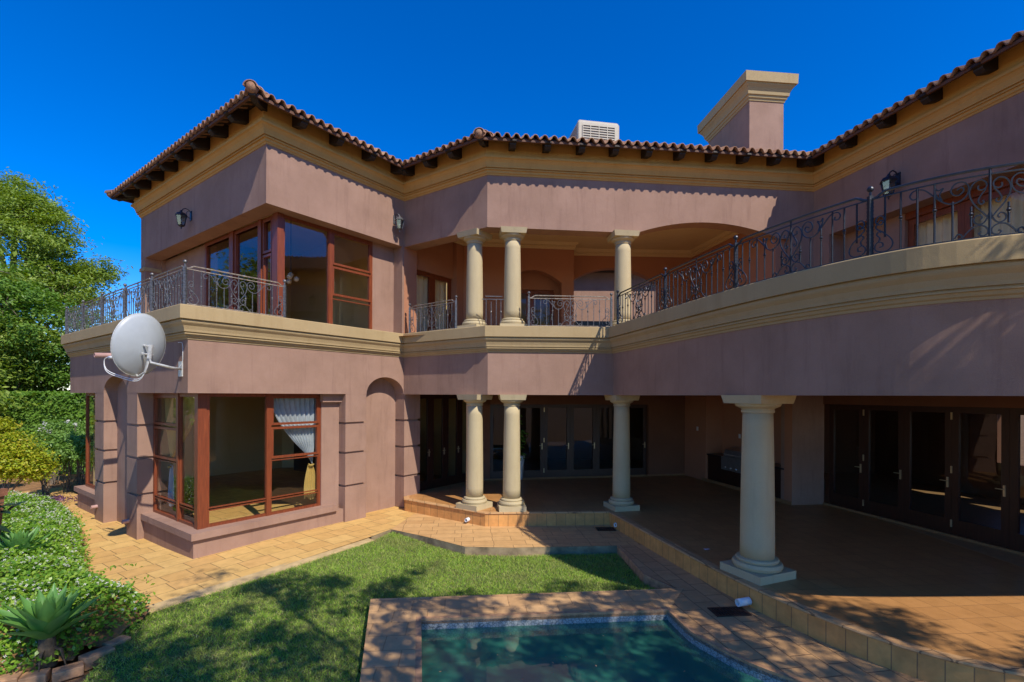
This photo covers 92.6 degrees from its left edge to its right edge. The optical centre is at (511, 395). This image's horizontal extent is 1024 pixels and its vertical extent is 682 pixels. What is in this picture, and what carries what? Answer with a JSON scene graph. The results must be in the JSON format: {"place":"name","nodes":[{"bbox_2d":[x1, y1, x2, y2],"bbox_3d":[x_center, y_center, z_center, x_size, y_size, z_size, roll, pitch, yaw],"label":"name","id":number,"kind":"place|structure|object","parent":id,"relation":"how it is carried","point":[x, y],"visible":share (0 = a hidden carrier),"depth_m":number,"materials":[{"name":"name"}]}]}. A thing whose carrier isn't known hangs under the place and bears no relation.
{"place":"outdoors","nodes":[
{"label":"outdoors","id":0,"kind":"place"},
{"bbox_2d":[10,495,77,499],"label":"path","id":1,"kind":"structure","parent":0,"point":[69,496],"depth_m":15.02,"materials":[{"name":"stone"}]},
{"bbox_2d":[12,487,414,605],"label":"paving","id":2,"kind":"structure","parent":0,"point":[171,574],"depth_m":9.45,"materials":[{"name":"stone"}]},
{"bbox_2d":[84,531,654,681],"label":"lawn","id":3,"kind":"structure","parent":0,"point":[115,676],"depth_m":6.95,"materials":[{"name":"plant"}]},
{"bbox_2d":[0,405,1023,681],"bbox_3d":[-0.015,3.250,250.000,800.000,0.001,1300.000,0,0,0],"label":"ground","id":4,"kind":"structure","parent":0,"point":[32,485],"depth_m":17.11,"materials":[{"name":"soil"}]},
{"bbox_2d":[0,671,22,681],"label":"edging brick","id":5,"kind":"object","parent":4,"relation":"on","point":[13,677],"visible":0.93,"depth_m":5.30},
{"bbox_2d":[0,414,23,439],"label":"shrub","id":6,"kind":"object","parent":4,"relation":"on","point":[5,425],"visible":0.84,"depth_m":15.65,"materials":[{"name":"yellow plant"}]},
{"bbox_2d":[0,462,25,532],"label":"shrub","id":7,"kind":"object","parent":4,"relation":"on","point":[3,492],"visible":1,"depth_m":8.18,"materials":[{"name":"green plant"}]},
{"bbox_2d":[0,232,51,418],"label":"tree","id":8,"kind":"object","parent":4,"relation":"on","point":[5,392],"visible":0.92,"depth_m":18.72,"materials":[{"name":"green plant"}]},
{"bbox_2d":[0,430,67,489],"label":"shrub","id":9,"kind":"object","parent":4,"relation":"on","point":[19,456],"visible":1,"depth_m":13.60,"materials":[{"name":"yellow plant"}]},
{"bbox_2d":[18,668,50,681],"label":"edging brick","id":10,"kind":"object","parent":4,"relation":"on","point":[43,675],"visible":1,"depth_m":5.40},
{"bbox_2d":[0,311,72,390],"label":"tree","id":11,"kind":"object","parent":4,"relation":"on","point":[19,378],"visible":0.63,"depth_m":21.14,"materials":[{"name":"green plant"}]},
{"bbox_2d":[0,390,93,473],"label":"hedge","id":12,"kind":"object","parent":4,"relation":"on","point":[69,405],"visible":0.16,"depth_m":19.55,"materials":[{"name":"green plant"}]},
{"bbox_2d":[28,440,74,495],"bbox_3d":[-14.453,2.286,15.178,1.514,1.812,1.442,0,0,0],"label":"shrub","id":13,"kind":"object","parent":4,"relation":"on","point":[46,490],"visible":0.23,"depth_m":15.21,"materials":[{"name":"green plant"}]},
{"bbox_2d":[31,493,77,505],"bbox_3d":[-13.182,2.965,14.697,1.496,0.348,3.104,0,0,19],"label":"purple ground cover","id":14,"kind":"object","parent":4,"relation":"on","point":[59,498],"visible":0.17,"depth_m":14.30,"materials":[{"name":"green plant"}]},
{"bbox_2d":[26,416,85,484],"bbox_3d":[-16.267,1.940,17.536,2.026,2.483,1.838,0,0,0],"label":"shrub","id":15,"kind":"object","parent":4,"relation":"on","point":[51,425],"visible":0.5,"depth_m":17.32,"materials":[{"name":"green plant"}]},
{"bbox_2d":[35,429,90,491],"bbox_3d":[-14.430,2.139,15.916,2.108,2.105,1.914,0,0,0],"label":"shrub","id":16,"kind":"object","parent":4,"relation":"on","point":[63,438],"visible":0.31,"depth_m":15.74,"materials":[{"name":"green plant"}]},
{"bbox_2d":[0,261,130,398],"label":"tree","id":17,"kind":"object","parent":4,"relation":"on","point":[38,307],"visible":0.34,"depth_m":21.72,"materials":[{"name":"green plant"}]},
{"bbox_2d":[0,167,132,314],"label":"tree","id":18,"kind":"object","parent":4,"relation":"on","point":[20,220],"visible":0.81,"depth_m":24.51,"materials":[{"name":"green plant"}]},
{"bbox_2d":[52,661,83,681],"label":"edging brick","id":19,"kind":"object","parent":4,"relation":"on","point":[67,672],"visible":1,"depth_m":5.54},
{"bbox_2d":[45,433,92,483],"bbox_3d":[-13.131,2.148,15.104,1.676,2.097,1.449,0,0,0],"label":"shrub","id":20,"kind":"object","parent":4,"relation":"on","point":[78,448],"visible":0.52,"depth_m":14.89,"materials":[{"name":"green plant"}]},
{"bbox_2d":[53,423,92,485],"bbox_3d":[-14.711,2.050,16.970,1.831,2.279,2.145,0,0,0],"label":"shrub","id":21,"kind":"object","parent":4,"relation":"on","point":[79,430],"visible":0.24,"depth_m":16.73,"materials":[{"name":"green plant"}]},
{"bbox_2d":[37,420,76,432],"bbox_3d":[-15.107,1.030,16.285,1.268,0.455,0.215,0,0,0],"label":"blossom","id":22,"kind":"object","parent":21,"relation":"attached to","point":[51,431],"visible":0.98,"depth_m":16.30,"materials":[{"name":"white plant"}]},
{"bbox_2d":[0,490,155,674],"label":"jasmine ground cover","id":23,"kind":"object","parent":4,"relation":"on","point":[69,574],"visible":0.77,"depth_m":6.88,"materials":[{"name":"green plant"}]},
{"bbox_2d":[0,526,52,556],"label":"agave","id":24,"kind":"object","parent":23,"relation":"on","point":[21,539],"visible":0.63,"depth_m":7.91,"materials":[{"name":"green plant"}]},
{"bbox_2d":[0,582,100,671],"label":"agave","id":25,"kind":"object","parent":23,"relation":"on","point":[43,620],"visible":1,"depth_m":5.56,"materials":[{"name":"green plant"}]},
{"bbox_2d":[0,490,141,667],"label":"jasmine flowers","id":26,"kind":"object","parent":23,"relation":"on","point":[51,553],"visible":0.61,"depth_m":7.58,"materials":[{"name":"white plant"}]},
{"bbox_2d":[97,563,154,584],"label":"jasmine sprigs","id":27,"kind":"object","parent":23,"relation":"on","point":[100,572],"visible":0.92,"depth_m":7.74,"materials":[{"name":"green plant"}]},
{"bbox_2d":[78,645,114,670],"bbox_3d":[-4.964,3.134,5.850,0.170,0.147,0.304,0,0,27],"label":"edging brick","id":28,"kind":"object","parent":4,"relation":"on","point":[88,658],"visible":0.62,"depth_m":5.78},
{"bbox_2d":[102,635,130,646],"bbox_3d":[-4.944,3.130,6.120,0.170,0.155,0.235,0,0,18],"label":"edging brick","id":29,"kind":"object","parent":4,"relation":"on","point":[120,639],"visible":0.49,"depth_m":6.10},
{"bbox_2d":[146,538,374,614],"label":"kerb","id":30,"kind":"structure","parent":4,"relation":"on","point":[208,590],"depth_m":8.08,"materials":[{"name":"concrete"}]},
{"bbox_2d":[368,529,616,555],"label":"kerb","id":31,"kind":"structure","parent":4,"relation":"on","point":[526,551],"depth_m":9.84,"materials":[{"name":"concrete"}]},
{"bbox_2d":[61,30,1023,585],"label":"house","id":32,"kind":"structure","parent":4,"relation":"on","point":[887,386],"depth_m":11.61,"materials":[{"name":"pink paint"}]},
{"bbox_2d":[85,393,97,488],"bbox_3d":[-11.155,1.235,13.177,2.010,2.610,0.070,0,0,36],"label":"window","id":33,"kind":"structure","parent":32,"relation":"in","point":[88,395],"depth_m":13.72,"materials":[{"name":"brown wood"}]},
{"bbox_2d":[104,313,182,381],"bbox_3d":[-6.576,-0.840,8.787,1.098,1.188,0.975,0,0,-44],"label":"satellite dish","id":34,"kind":"object","parent":32,"relation":"attached to","point":[137,344],"visible":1,"depth_m":8.44,"materials":[{"name":"metal"}]},
{"bbox_2d":[153,393,194,527],"bbox_3d":[-6.987,1.254,10.134,2.230,2.610,0.077,0,0,36],"label":"window","id":35,"kind":"structure","parent":32,"relation":"in","point":[156,457],"depth_m":10.32,"materials":[{"name":"brown wood"}]},
{"bbox_2d":[65,260,285,333],"bbox_3d":[-8.991,-2.058,11.176,8.399,0.835,1.883,0,0,24],"label":"balcony railing","id":36,"kind":"object","parent":32,"relation":"on","point":[151,283],"visible":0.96,"depth_m":10.12,"materials":[{"name":"metal"}]},
{"bbox_2d":[165,397,194,506],"bbox_3d":[-7.012,1.218,10.335,1.850,2.440,0.105,0,0,36],"label":"tied curtain","id":37,"kind":"object","parent":32,"relation":"hanging from","point":[188,411],"visible":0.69,"depth_m":10.59,"materials":[{"name":"fabric"}]},
{"bbox_2d":[175,208,191,228],"bbox_3d":[-8.182,-4.410,12.168,0.249,0.542,0.375,0,0,30],"label":"wall lantern","id":38,"kind":"object","parent":32,"relation":"attached to","point":[181,214],"depth_m":12.12,"materials":[{"name":"black metal"}]},
{"bbox_2d":[204,216,271,314],"bbox_3d":[-6.646,-2.765,11.835,3.530,2.450,0.077,0,0,36],"label":"window","id":39,"kind":"structure","parent":32,"relation":"in","point":[267,220],"depth_m":11.52,"materials":[{"name":"brown wood"}]},
{"bbox_2d":[206,393,320,527],"bbox_3d":[-5.232,1.262,10.477,0.077,2.610,2.450,0,0,36],"label":"window","id":40,"kind":"structure","parent":32,"relation":"in","point":[318,404],"depth_m":10.54,"materials":[{"name":"brown wood"}]},
{"bbox_2d":[286,250,298,283],"bbox_3d":[-5.667,-3.888,12.504,0.341,2.015,0.316,0,0,15],"label":"pendant lamp","id":41,"kind":"object","parent":32,"relation":"hanging from","point":[289,277],"visible":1,"depth_m":12.51,"materials":[{"name":"black"}]},
{"bbox_2d":[274,398,315,498],"bbox_3d":[-4.902,1.218,11.070,0.105,2.420,1.155,0,0,36],"label":"tied curtain","id":42,"kind":"object","parent":32,"relation":"hanging from","point":[294,410],"visible":0.82,"depth_m":11.24,"materials":[{"name":"fabric"}]},
{"bbox_2d":[283,215,372,328],"bbox_3d":[-4.355,-2.755,11.708,0.077,2.450,2.410,0,0,36],"label":"window","id":43,"kind":"structure","parent":32,"relation":"in","point":[370,244],"depth_m":12.05,"materials":[{"name":"brown wood"}]},
{"bbox_2d":[393,213,404,231],"bbox_3d":[-2.934,-4.496,12.715,0.232,0.499,0.339,0,0,-31],"label":"wall lantern","id":44,"kind":"object","parent":32,"relation":"attached to","point":[398,219],"depth_m":12.67,"materials":[{"name":"metal"}]},
{"bbox_2d":[417,270,431,330],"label":"door","id":45,"kind":"structure","parent":32,"relation":"in","point":[420,273],"depth_m":14.13,"materials":[{"name":"brown wood"}]},
{"bbox_2d":[420,394,430,490],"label":"door","id":46,"kind":"structure","parent":32,"relation":"in","point":[424,485],"depth_m":14.12,"materials":[{"name":"brown wood"}]},
{"bbox_2d":[416,275,445,331],"bbox_3d":[-2.477,-2.526,14.311,0.095,1.910,1.530,0,0,36],"label":"sheer curtain","id":47,"kind":"object","parent":32,"relation":"hanging from","point":[422,290],"visible":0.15,"depth_m":14.25,"materials":[{"name":"fabric"}]},
{"bbox_2d":[408,295,457,332],"bbox_3d":[-2.036,-2.027,12.433,1.784,0.835,0.072,0,0,38],"label":"balcony railing","id":48,"kind":"object","parent":32,"relation":"on","point":[436,308],"visible":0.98,"depth_m":12.39,"materials":[{"name":"metal"}]},
{"bbox_2d":[430,395,445,488],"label":"door","id":49,"kind":"structure","parent":32,"relation":"in","point":[437,482],"depth_m":14.57,"materials":[{"name":"brown wood"}]},
{"bbox_2d":[432,274,450,329],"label":"door","id":50,"kind":"structure","parent":32,"relation":"in","point":[434,277],"depth_m":14.62,"materials":[{"name":"brown wood"}]},
{"bbox_2d":[445,395,459,485],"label":"door","id":51,"kind":"structure","parent":32,"relation":"in","point":[453,479],"depth_m":15.05,"materials":[{"name":"brown wood"}]},
{"bbox_2d":[459,400,465,482],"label":"door","id":52,"kind":"structure","parent":32,"relation":"in","point":[462,478],"depth_m":15.25,"materials":[{"name":"brown wood"}]},
{"bbox_2d":[482,296,503,320],"bbox_3d":[-0.451,-1.976,11.534,0.521,0.748,0.043,0,0,-1],"label":"balcony railing","id":53,"kind":"object","parent":32,"relation":"attached to","point":[496,303],"depth_m":11.53,"materials":[{"name":"metal"}]},
{"bbox_2d":[490,404,503,478],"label":"door","id":54,"kind":"structure","parent":32,"relation":"in","point":[493,474],"depth_m":15.80,"materials":[{"name":"brown wood"}]},
{"bbox_2d":[521,290,529,325],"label":"door","id":55,"kind":"structure","parent":32,"relation":"in","point":[522,291],"depth_m":15.82,"materials":[{"name":"brown wood"}]},
{"bbox_2d":[520,404,543,477],"bbox_3d":[0.608,1.501,16.023,0.901,2.436,0.129,0,0,-11],"label":"door","id":56,"kind":"structure","parent":32,"relation":"in","point":[526,473],"depth_m":16.09,"materials":[{"name":"brown wood"}]},
{"bbox_2d":[530,290,553,324],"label":"door","id":57,"kind":"structure","parent":32,"relation":"in","point":[532,292],"depth_m":15.87,"materials":[{"name":"brown wood"}]},
{"bbox_2d":[544,404,569,476],"bbox_3d":[1.497,1.505,16.188,0.901,2.436,0.129,0,0,-11],"label":"door","id":58,"kind":"structure","parent":32,"relation":"in","point":[547,473],"depth_m":16.20,"materials":[{"name":"brown wood"}]},
{"bbox_2d":[528,291,612,326],"bbox_3d":[1.367,-2.011,11.477,2.020,0.835,0.068,0,0,-3],"label":"balcony railing","id":59,"kind":"object","parent":32,"relation":"on","point":[611,306],"visible":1,"depth_m":11.47,"materials":[{"name":"metal"}]},
{"bbox_2d":[570,404,595,476],"bbox_3d":[2.387,1.509,16.353,0.901,2.436,0.129,0,0,-11],"label":"door","id":60,"kind":"structure","parent":32,"relation":"in","point":[573,472],"depth_m":16.35,"materials":[{"name":"brown wood"}]},
{"bbox_2d":[569,120,618,140],"bbox_3d":[2.380,-7.384,14.583,1.270,1.050,1.226,0,0,-10],"label":"rooftop cooler","id":61,"kind":"object","parent":32,"relation":"on","point":[587,129],"visible":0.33,"depth_m":14.00,"materials":[{"name":"plastic"}]},
{"bbox_2d":[596,404,613,475],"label":"door","id":62,"kind":"structure","parent":32,"relation":"in","point":[599,472],"depth_m":16.46,"materials":[{"name":"brown wood"}]},
{"bbox_2d":[629,404,646,474],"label":"door","id":63,"kind":"structure","parent":32,"relation":"in","point":[633,471],"depth_m":16.75,"materials":[{"name":"brown wood"}]},
{"bbox_2d":[616,161,1023,323],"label":"balcony railing","id":64,"kind":"object","parent":32,"relation":"on","point":[870,199],"visible":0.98,"depth_m":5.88,"materials":[{"name":"black metal"}]},
{"bbox_2d":[829,404,863,511],"bbox_3d":[8.085,1.484,11.851,0.129,2.536,0.926,0,0,-13],"label":"door","id":65,"kind":"structure","parent":32,"relation":"in","point":[839,499],"depth_m":11.91,"materials":[{"name":"brown wood"}]},
{"bbox_2d":[863,405,903,521],"bbox_3d":[8.296,1.485,10.945,0.129,2.536,0.926,0,0,-13],"label":"door","id":66,"kind":"structure","parent":32,"relation":"in","point":[894,512],"depth_m":10.93,"materials":[{"name":"brown wood"}]},
{"bbox_2d":[880,170,900,199],"bbox_3d":[7.925,-4.419,10.229,0.432,0.629,0.289,0,0,0],"label":"wall lantern","id":67,"kind":"object","parent":32,"relation":"attached to","point":[889,179],"depth_m":10.22,"materials":[{"name":"black metal"}]},
{"bbox_2d":[904,406,951,533],"bbox_3d":[8.507,1.486,10.040,0.129,2.536,0.926,0,0,-13],"label":"door","id":68,"kind":"structure","parent":32,"relation":"in","point":[919,518],"depth_m":10.05,"materials":[{"name":"brown wood"}]},
{"bbox_2d":[908,202,964,246],"bbox_3d":[8.714,-2.626,10.060,0.060,2.310,1.076,0,0,-14],"label":"door","id":69,"kind":"structure","parent":32,"relation":"in","point":[960,207],"depth_m":9.97,"materials":[{"name":"brown wood"}]},
{"bbox_2d":[918,190,1023,244],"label":"sheer curtain","id":70,"kind":"object","parent":32,"relation":"hanging from","point":[943,226],"visible":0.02,"depth_m":9.41,"materials":[{"name":"fabric"}]},
{"bbox_2d":[951,407,1009,547],"bbox_3d":[8.718,1.487,9.134,0.129,2.536,0.926,0,0,-13],"label":"door","id":71,"kind":"structure","parent":32,"relation":"in","point":[991,535],"depth_m":9.09,"materials":[{"name":"brown wood"}]},
{"bbox_2d":[965,182,1023,237],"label":"door","id":72,"kind":"structure","parent":32,"relation":"in","point":[1004,191],"depth_m":9.37,"materials":[{"name":"brown wood"}]},
{"bbox_2d":[1009,408,1023,551],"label":"door","id":73,"kind":"structure","parent":32,"relation":"in","point":[1016,539],"depth_m":8.60,"materials":[{"name":"brown wood"}]},
{"bbox_2d":[360,588,811,681],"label":"swimming pool","id":74,"kind":"structure","parent":4,"relation":"in","point":[386,651],"depth_m":6.75,"materials":[{"name":"stone"}]},
{"bbox_2d":[421,620,763,681],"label":"water","id":75,"kind":"structure","parent":74,"relation":"in","point":[651,651],"depth_m":5.96,"materials":[{"name":"teal liquid"}]},
{"bbox_2d":[617,545,673,588],"bbox_3d":[2.259,3.138,8.786,0.229,0.204,2.274,0,0,-11],"label":"brick edge","id":76,"kind":"object","parent":4,"relation":"on","point":[643,576],"visible":0.64,"depth_m":8.43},
{"bbox_2d":[404,500,1023,681],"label":"terrace riser","id":77,"kind":"object","parent":4,"relation":"on","point":[915,665],"visible":0.69,"depth_m":6.64,"materials":[{"name":"tile"}]},
{"bbox_2d":[404,495,1023,676],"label":"terrace nosing","id":78,"kind":"object","parent":77,"relation":"on","point":[980,664],"visible":0.98,"depth_m":6.21,"materials":[{"name":"brick"}]},
{"bbox_2d":[735,597,751,606],"bbox_3d":[3.310,2.950,6.996,0.205,0.117,0.110,0,0,-14],"label":"drain pipe","id":79,"kind":"object","parent":77,"relation":"attached to","point":[744,601],"visible":1,"depth_m":6.96,"materials":[{"name":"white plastic"}]},
{"bbox_2d":[619,543,927,681],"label":"pool deck","id":80,"kind":"structure","parent":4,"relation":"on","point":[794,652],"depth_m":6.15,"materials":[{"name":"stone"}]},
{"bbox_2d":[707,606,751,616],"bbox_3d":[3.049,3.030,6.866,0.500,0.014,0.280,0,0,-6],"label":"drain grate","id":81,"kind":"object","parent":80,"relation":"on","point":[729,611],"visible":0.99,"depth_m":6.86,"materials":[{"name":"metal"}]},
{"bbox_2d":[392,513,639,547],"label":"paving","id":82,"kind":"structure","parent":0,"point":[464,534],"depth_m":10.68,"materials":[{"name":"stone"}]},
{"bbox_2d":[595,527,615,530],"bbox_3d":[2.124,3.026,11.103,0.420,0.014,0.260,0,0,-3],"label":"drain grate","id":83,"kind":"object","parent":82,"relation":"on","point":[605,528],"visible":1,"depth_m":11.09,"materials":[{"name":"metal"}]},
{"bbox_2d":[409,469,1023,667],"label":"terrace","id":84,"kind":"structure","parent":0,"point":[890,580],"depth_m":8.22,"materials":[{"name":"tile"}]},
{"bbox_2d":[520,415,528,479],"bbox_3d":[0.220,1.668,15.855,0.719,2.099,0.783,0,0,23],"label":"potted plant","id":85,"kind":"object","parent":84,"relation":"on","point":[522,457],"visible":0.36,"depth_m":15.79,"materials":[{"name":"green plant"}]},
{"bbox_2d":[707,447,783,498],"bbox_3d":[6.865,2.154,14.167,0.647,1.186,3.285,0,0,-13],"label":"barbecue grill","id":86,"kind":"object","parent":84,"relation":"on","point":[725,467],"visible":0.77,"depth_m":14.62,"materials":[{"name":"black metal"}]}
]}

